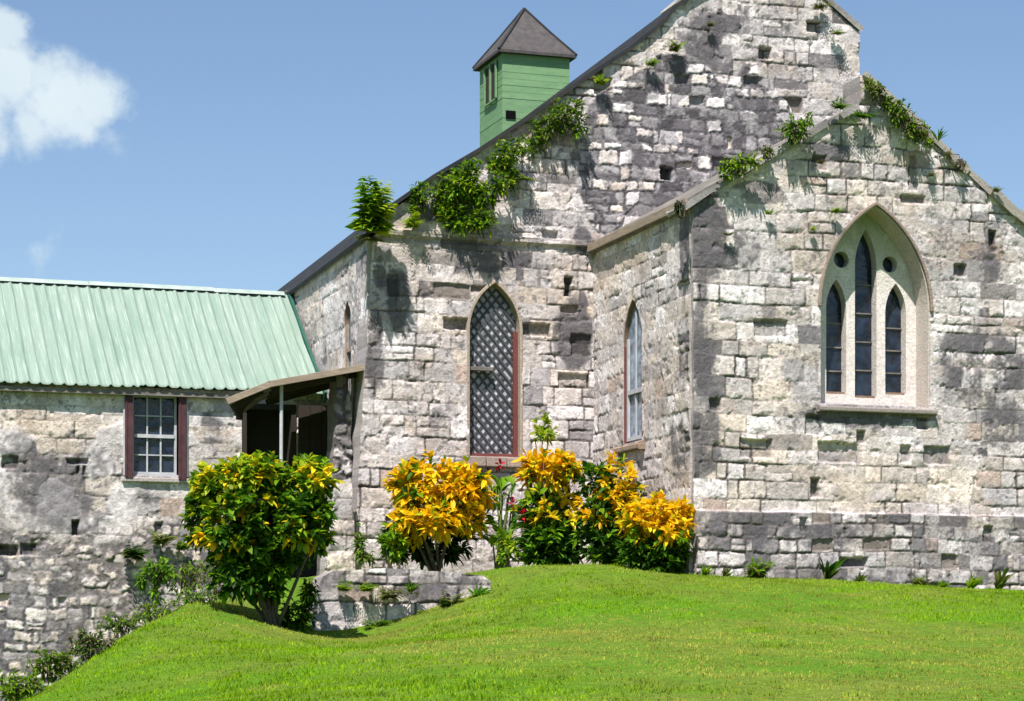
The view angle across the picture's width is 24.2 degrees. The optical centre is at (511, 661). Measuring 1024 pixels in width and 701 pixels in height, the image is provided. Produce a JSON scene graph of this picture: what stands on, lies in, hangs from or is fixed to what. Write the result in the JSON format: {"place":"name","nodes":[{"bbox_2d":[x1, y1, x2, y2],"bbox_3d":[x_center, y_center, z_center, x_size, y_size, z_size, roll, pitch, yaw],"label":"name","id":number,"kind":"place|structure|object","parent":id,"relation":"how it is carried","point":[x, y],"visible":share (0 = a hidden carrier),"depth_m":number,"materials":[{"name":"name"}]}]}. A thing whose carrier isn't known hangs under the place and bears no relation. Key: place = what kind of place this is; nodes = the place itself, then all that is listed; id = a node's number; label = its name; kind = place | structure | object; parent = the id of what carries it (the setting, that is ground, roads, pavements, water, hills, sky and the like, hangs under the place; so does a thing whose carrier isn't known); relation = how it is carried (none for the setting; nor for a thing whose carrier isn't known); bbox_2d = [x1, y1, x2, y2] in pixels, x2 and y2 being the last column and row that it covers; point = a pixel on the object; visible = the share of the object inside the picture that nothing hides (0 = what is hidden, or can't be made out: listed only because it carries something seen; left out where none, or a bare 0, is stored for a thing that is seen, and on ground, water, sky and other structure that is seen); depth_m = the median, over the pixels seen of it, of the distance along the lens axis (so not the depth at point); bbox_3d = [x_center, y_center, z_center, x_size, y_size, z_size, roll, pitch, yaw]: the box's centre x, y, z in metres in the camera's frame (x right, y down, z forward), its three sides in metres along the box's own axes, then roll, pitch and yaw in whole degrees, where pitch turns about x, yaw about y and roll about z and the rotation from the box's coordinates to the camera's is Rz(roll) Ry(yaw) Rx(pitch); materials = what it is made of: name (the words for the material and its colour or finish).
{"place":"outdoors","nodes":[
{"label":"outdoors","id":0,"kind":"place"},
{"bbox_2d":[404,581,423,592],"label":"weed","id":1,"kind":"object","parent":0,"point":[411,588],"visible":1,"depth_m":28.56,"materials":[{"name":"green plant"}]},
{"bbox_2d":[0,0,1023,290],"label":"sky","id":2,"kind":"structure","parent":0,"point":[227,144],"materials":[{"name":"blue"}]},
{"bbox_2d":[18,562,1023,700],"bbox_3d":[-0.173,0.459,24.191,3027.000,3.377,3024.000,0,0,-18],"label":"ground","id":3,"kind":"structure","parent":0,"point":[586,617],"depth_m":21.89,"materials":[{"name":"plant"}]},
{"bbox_2d":[0,668,47,700],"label":"scrub bush","id":4,"kind":"object","parent":3,"relation":"on","point":[12,690],"visible":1,"depth_m":22.46,"materials":[{"name":"green plant"}]},
{"bbox_2d":[24,645,83,685],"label":"scrub bush","id":5,"kind":"object","parent":3,"relation":"on","point":[66,658],"visible":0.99,"depth_m":23.57,"materials":[{"name":"green plant"}]},
{"bbox_2d":[62,626,117,661],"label":"scrub bush","id":6,"kind":"object","parent":3,"relation":"on","point":[82,641],"visible":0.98,"depth_m":24.77,"materials":[{"name":"green plant"}]},
{"bbox_2d":[97,612,147,637],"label":"scrub bush","id":7,"kind":"object","parent":3,"relation":"on","point":[120,624],"visible":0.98,"depth_m":25.98,"materials":[{"name":"green plant"}]},
{"bbox_2d":[133,556,179,605],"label":"bush","id":8,"kind":"object","parent":3,"relation":"on","point":[159,576],"visible":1,"depth_m":31.48,"materials":[{"name":"green plant"}]},
{"bbox_2d":[131,600,183,622],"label":"scrub bush","id":9,"kind":"object","parent":3,"relation":"on","point":[149,616],"visible":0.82,"depth_m":27.17,"materials":[{"name":"green plant"}]},
{"bbox_2d":[0,277,326,700],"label":"annex","id":10,"kind":"object","parent":3,"relation":"on","point":[119,422],"visible":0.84,"depth_m":33.74,"materials":[{"name":"stone"}]},
{"bbox_2d":[116,541,152,560],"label":"weed","id":11,"kind":"object","parent":10,"relation":"attached to","point":[132,553],"visible":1,"depth_m":33.43,"materials":[{"name":"green plant"}]},
{"bbox_2d":[122,395,187,482],"bbox_3d":[-5.045,-3.171,33.801,0.959,1.292,0.284,0,0,-18],"label":"window","id":12,"kind":"structure","parent":10,"relation":"in","point":[149,422],"depth_m":33.81,"materials":[{"name":"white paint"}]},
{"bbox_2d":[149,530,179,546],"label":"weed","id":13,"kind":"object","parent":10,"relation":"attached to","point":[162,540],"visible":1,"depth_m":33.58,"materials":[{"name":"green plant"}]},
{"bbox_2d":[170,541,194,551],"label":"weed","id":14,"kind":"object","parent":10,"relation":"attached to","point":[179,547],"visible":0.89,"depth_m":33.69,"materials":[{"name":"green plant"}]},
{"bbox_2d":[242,404,295,578],"bbox_3d":[-3.544,-2.003,34.447,0.832,3.407,0.430,0,0,-18],"label":"door","id":15,"kind":"structure","parent":10,"relation":"in","point":[261,422],"depth_m":34.56,"materials":[{"name":"black"}]},
{"bbox_2d":[167,559,211,595],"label":"scrub bush","id":16,"kind":"object","parent":3,"relation":"on","point":[185,574],"visible":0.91,"depth_m":31.78,"materials":[{"name":"green plant"}]},
{"bbox_2d":[170,585,221,605],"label":"scrub bush","id":17,"kind":"object","parent":3,"relation":"on","point":[186,599],"visible":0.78,"depth_m":28.37,"materials":[{"name":"green plant"}]},
{"bbox_2d":[204,580,236,599],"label":"scrub bush","id":18,"kind":"object","parent":3,"relation":"on","point":[215,591],"visible":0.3,"depth_m":29.45,"materials":[{"name":"green plant"}]},
{"bbox_2d":[178,450,345,626],"bbox_3d":[-2.817,-1.357,26.956,1.831,2.023,1.506,0,0,-18],"label":"croton shrub","id":19,"kind":"object","parent":3,"relation":"on","point":[243,541],"visible":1,"depth_m":26.66,"materials":[{"name":"green plant"}]},
{"bbox_2d":[226,364,364,577],"bbox_3d":[-3.194,-2.311,32.950,1.922,3.421,2.560,0,0,-18],"label":"porch","id":20,"kind":"object","parent":3,"relation":"on","point":[312,432],"visible":0.59,"depth_m":32.52,"materials":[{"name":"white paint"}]},
{"bbox_2d":[278,578,321,633],"bbox_3d":[-2.479,-0.573,27.330,0.623,0.756,0.447,0,0,-18],"label":"bush","id":21,"kind":"object","parent":3,"relation":"on","point":[308,597],"visible":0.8,"depth_m":27.32,"materials":[{"name":"green plant"}]},
{"bbox_2d":[350,522,376,568],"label":"bush","id":22,"kind":"object","parent":3,"relation":"on","point":[362,557],"visible":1,"depth_m":30.58,"materials":[{"name":"green plant"}]},
{"bbox_2d":[362,619,391,628],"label":"weed","id":23,"kind":"object","parent":3,"relation":"on","point":[379,623],"visible":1,"depth_m":28.40,"materials":[{"name":"green plant"}]},
{"bbox_2d":[374,521,407,568],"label":"bush","id":24,"kind":"object","parent":3,"relation":"on","point":[387,551],"visible":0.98,"depth_m":30.64,"materials":[{"name":"green plant"}]},
{"bbox_2d":[307,568,490,630],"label":"retaining wall","id":25,"kind":"structure","parent":3,"relation":"on","point":[336,609],"depth_m":28.58,"materials":[{"name":"stone"}]},
{"bbox_2d":[335,579,357,591],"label":"weed","id":26,"kind":"object","parent":25,"relation":"attached to","point":[345,587],"visible":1,"depth_m":28.32,"materials":[{"name":"green plant"}]},
{"bbox_2d":[355,582,382,591],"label":"weed","id":27,"kind":"object","parent":25,"relation":"attached to","point":[370,587],"visible":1,"depth_m":28.39,"materials":[{"name":"green plant"}]},
{"bbox_2d":[373,585,417,601],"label":"weed","id":28,"kind":"object","parent":25,"relation":"attached to","point":[390,594],"visible":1,"depth_m":28.46,"materials":[{"name":"green plant"}]},
{"bbox_2d":[376,449,498,570],"bbox_3d":[-0.945,-1.887,31.053,1.514,1.698,1.353,0,0,-18],"label":"croton shrub","id":29,"kind":"object","parent":3,"relation":"on","point":[462,501],"visible":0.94,"depth_m":30.88,"materials":[{"name":"yellow plant"}]},
{"bbox_2d":[439,590,464,605],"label":"weed","id":30,"kind":"object","parent":3,"relation":"on","point":[446,601],"visible":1,"depth_m":28.68,"materials":[{"name":"green plant"}]},
{"bbox_2d":[467,582,493,595],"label":"weed","id":31,"kind":"object","parent":3,"relation":"on","point":[477,591],"visible":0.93,"depth_m":28.83,"materials":[{"name":"green plant"}]},
{"bbox_2d":[475,458,530,568],"bbox_3d":[-0.167,-1.869,31.355,0.878,1.547,0.945,0,0,-18],"label":"flowering plant","id":32,"kind":"object","parent":3,"relation":"on","point":[497,489],"visible":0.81,"depth_m":31.36,"materials":[{"name":"green plant"}]},
{"bbox_2d":[494,533,530,567],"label":"bush","id":33,"kind":"object","parent":3,"relation":"on","point":[505,556],"visible":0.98,"depth_m":30.84,"materials":[{"name":"green plant"}]},
{"bbox_2d":[530,409,559,454],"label":"young shrub","id":34,"kind":"object","parent":3,"relation":"on","point":[542,433],"visible":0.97,"depth_m":31.57,"materials":[{"name":"green plant"}]},
{"bbox_2d":[507,447,587,565],"bbox_3d":[0.524,-1.961,31.233,1.271,1.666,1.057,0,0,-18],"label":"croton shrub","id":35,"kind":"object","parent":3,"relation":"on","point":[550,520],"visible":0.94,"depth_m":31.02,"materials":[{"name":"yellow plant"}]},
{"bbox_2d":[569,450,648,566],"bbox_3d":[1.310,-1.922,31.039,1.320,1.653,1.043,0,0,-18],"label":"croton shrub","id":36,"kind":"object","parent":3,"relation":"on","point":[600,530],"visible":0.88,"depth_m":30.83,"materials":[{"name":"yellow plant"}]},
{"bbox_2d":[277,0,1023,590],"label":"church","id":37,"kind":"structure","parent":3,"relation":"on","point":[785,390],"depth_m":31.40,"materials":[{"name":"stone"}]},
{"bbox_2d":[345,302,351,409],"bbox_3d":[-2.246,-4.195,33.367,0.080,1.790,0.480,0,0,-18],"label":"window","id":38,"kind":"structure","parent":37,"relation":"in","point":[348,361],"depth_m":33.49,"materials":[{"name":"brown glass"}]},
{"bbox_2d":[345,176,397,235],"bbox_3d":[-1.847,-6.043,31.799,0.696,0.759,0.845,0,0,-18],"label":"wall fern","id":39,"kind":"object","parent":37,"relation":"attached to","point":[374,212],"depth_m":31.73,"materials":[{"name":"green plant"}]},
{"bbox_2d":[352,234,390,243],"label":"wall fern","id":40,"kind":"object","parent":37,"relation":"attached to","point":[369,238],"depth_m":31.83,"materials":[{"name":"green plant"}]},
{"bbox_2d":[399,211,423,228],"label":"wall fern","id":41,"kind":"object","parent":37,"relation":"attached to","point":[414,224],"depth_m":32.32,"materials":[{"name":"green plant"}]},
{"bbox_2d":[407,180,434,216],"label":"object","id":42,"kind":"object","parent":37,"relation":"attached to","point":[419,202],"visible":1,"depth_m":32.35,"materials":[{"name":"green plant"}]},
{"bbox_2d":[429,157,516,237],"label":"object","id":43,"kind":"object","parent":37,"relation":"attached to","point":[462,194],"visible":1,"depth_m":32.52,"materials":[{"name":"green plant"}]},
{"bbox_2d":[462,280,525,467],"bbox_3d":[-0.274,-3.957,32.971,0.939,2.582,0.420,0,0,-18],"label":"window","id":44,"kind":"structure","parent":37,"relation":"in","point":[493,326],"depth_m":33.01,"materials":[{"name":"wood"}]},
{"bbox_2d":[485,134,529,189],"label":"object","id":45,"kind":"object","parent":37,"relation":"attached to","point":[504,160],"visible":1,"depth_m":32.76,"materials":[{"name":"green plant"}]},
{"bbox_2d":[514,174,540,182],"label":"wall fern","id":46,"kind":"object","parent":37,"relation":"attached to","point":[523,177],"depth_m":32.82,"materials":[{"name":"green plant"}]},
{"bbox_2d":[525,96,590,158],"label":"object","id":47,"kind":"object","parent":37,"relation":"attached to","point":[562,123],"visible":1,"depth_m":32.97,"materials":[{"name":"green plant"}]},
{"bbox_2d":[594,74,612,85],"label":"wall fern","id":48,"kind":"object","parent":37,"relation":"attached to","point":[600,80],"depth_m":33.19,"materials":[{"name":"green plant"}]},
{"bbox_2d":[613,301,646,454],"bbox_3d":[1.613,-3.844,31.925,0.212,2.096,0.939,0,0,-18],"label":"window","id":49,"kind":"structure","parent":37,"relation":"in","point":[633,401],"depth_m":32.09,"materials":[{"name":"white glass"}]},
{"bbox_2d":[645,58,661,66],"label":"wall fern","id":50,"kind":"object","parent":37,"relation":"attached to","point":[651,62],"depth_m":33.46,"materials":[{"name":"green plant"}]},
{"bbox_2d":[668,39,685,52],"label":"wall fern","id":51,"kind":"object","parent":37,"relation":"attached to","point":[675,48],"depth_m":33.54,"materials":[{"name":"green plant"}]},
{"bbox_2d":[673,200,685,218],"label":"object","id":52,"kind":"object","parent":37,"relation":"attached to","point":[678,208],"visible":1,"depth_m":29.70,"materials":[{"name":"green plant"}]},
{"bbox_2d":[707,21,718,26],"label":"wall fern","id":53,"kind":"object","parent":37,"relation":"attached to","point":[710,24],"depth_m":33.77,"materials":[{"name":"green plant"}]},
{"bbox_2d":[723,232,734,235],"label":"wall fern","id":54,"kind":"object","parent":37,"relation":"attached to","point":[727,233],"depth_m":30.04,"materials":[{"name":"beige stone"}]},
{"bbox_2d":[715,151,763,182],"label":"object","id":55,"kind":"object","parent":37,"relation":"attached to","point":[738,167],"visible":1,"depth_m":29.96,"materials":[{"name":"green plant"}]},
{"bbox_2d":[752,144,776,159],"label":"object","id":56,"kind":"object","parent":37,"relation":"attached to","point":[768,152],"visible":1,"depth_m":30.11,"materials":[{"name":"green plant"}]},
{"bbox_2d":[764,209,773,214],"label":"wall fern","id":57,"kind":"object","parent":37,"relation":"attached to","point":[768,211],"depth_m":30.21,"materials":[{"name":"green plant"}]},
{"bbox_2d":[774,111,814,146],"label":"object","id":58,"kind":"object","parent":37,"relation":"attached to","point":[796,134],"visible":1,"depth_m":30.20,"materials":[{"name":"green plant"}]},
{"bbox_2d":[810,0,834,11],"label":"wall fern","id":59,"kind":"object","parent":37,"relation":"attached to","point":[820,5],"depth_m":34.29,"materials":[{"name":"green plant"}]},
{"bbox_2d":[830,206,840,212],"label":"wall fern","id":60,"kind":"object","parent":37,"relation":"attached to","point":[836,210],"depth_m":30.49,"materials":[{"name":"green plant"}]},
{"bbox_2d":[830,29,848,34],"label":"wall fern","id":61,"kind":"object","parent":37,"relation":"attached to","point":[837,32],"depth_m":34.34,"materials":[{"name":"green plant"}]},
{"bbox_2d":[827,96,855,109],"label":"wall fern","id":62,"kind":"object","parent":37,"relation":"attached to","point":[841,105],"depth_m":30.39,"materials":[{"name":"green plant"}]},
{"bbox_2d":[851,110,877,119],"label":"wall fern","id":63,"kind":"object","parent":37,"relation":"attached to","point":[864,115],"depth_m":30.55,"materials":[{"name":"green plant"}]},
{"bbox_2d":[861,76,887,102],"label":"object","id":64,"kind":"object","parent":37,"relation":"attached to","point":[869,83],"visible":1,"depth_m":30.61,"materials":[{"name":"green plant"}]},
{"bbox_2d":[816,201,937,415],"bbox_3d":[4.614,-4.553,31.003,1.682,2.731,0.632,0,0,-18],"label":"window","id":65,"kind":"structure","parent":37,"relation":"in","point":[874,301],"depth_m":31.21,"materials":[{"name":"paint"}]},
{"bbox_2d":[880,95,922,144],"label":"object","id":66,"kind":"object","parent":37,"relation":"attached to","point":[898,120],"visible":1,"depth_m":30.71,"materials":[{"name":"green plant"}]},
{"bbox_2d":[909,121,934,150],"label":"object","id":67,"kind":"object","parent":37,"relation":"attached to","point":[921,134],"visible":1,"depth_m":30.82,"materials":[{"name":"green plant"}]},
{"bbox_2d":[930,127,949,140],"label":"wall fern","id":68,"kind":"object","parent":37,"relation":"attached to","point":[940,133],"depth_m":30.90,"materials":[{"name":"green plant"}]},
{"bbox_2d":[944,148,968,170],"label":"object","id":69,"kind":"object","parent":37,"relation":"attached to","point":[961,164],"visible":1,"depth_m":31.00,"materials":[{"name":"green plant"}]},
{"bbox_2d":[990,186,1001,192],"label":"wall fern","id":70,"kind":"object","parent":37,"relation":"attached to","point":[997,190],"depth_m":31.19,"materials":[{"name":"green plant"}]},
{"bbox_2d":[614,489,698,573],"bbox_3d":[1.801,-1.582,30.011,1.138,1.179,1.022,0,0,11],"label":"croton shrub","id":71,"kind":"object","parent":3,"relation":"on","point":[657,541],"visible":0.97,"depth_m":29.77,"materials":[{"name":"yellow plant"}]},
{"bbox_2d":[701,563,715,574],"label":"weed","id":72,"kind":"object","parent":3,"relation":"on","point":[704,570],"visible":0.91,"depth_m":29.79,"materials":[{"name":"green plant"}]},
{"bbox_2d":[722,566,735,575],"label":"weed","id":73,"kind":"object","parent":3,"relation":"on","point":[725,572],"visible":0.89,"depth_m":29.89,"materials":[{"name":"green plant"}]},
{"bbox_2d":[744,556,775,577],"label":"weed","id":74,"kind":"object","parent":3,"relation":"on","point":[755,570],"visible":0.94,"depth_m":29.93,"materials":[{"name":"green plant"}]},
{"bbox_2d":[819,556,845,579],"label":"weed","id":75,"kind":"object","parent":3,"relation":"on","point":[829,572],"visible":0.91,"depth_m":30.27,"materials":[{"name":"green plant"}]},
{"bbox_2d":[855,572,867,581],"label":"weed","id":76,"kind":"object","parent":3,"relation":"on","point":[860,577],"visible":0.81,"depth_m":30.49,"materials":[{"name":"green plant"}]},
{"bbox_2d":[910,575,931,585],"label":"weed","id":77,"kind":"object","parent":3,"relation":"on","point":[916,581],"visible":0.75,"depth_m":30.71,"materials":[{"name":"green plant"}]},
{"bbox_2d":[936,580,950,587],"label":"weed","id":78,"kind":"object","parent":3,"relation":"on","point":[941,584],"visible":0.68,"depth_m":30.86,"materials":[{"name":"green plant"}]},
{"bbox_2d":[966,572,987,588],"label":"weed","id":79,"kind":"object","parent":3,"relation":"on","point":[973,583],"visible":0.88,"depth_m":30.94,"materials":[{"name":"green plant"}]},
{"bbox_2d":[994,567,1014,588],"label":"weed","id":80,"kind":"object","parent":3,"relation":"on","point":[1000,581],"visible":0.9,"depth_m":31.03,"materials":[{"name":"green plant"}]}
]}

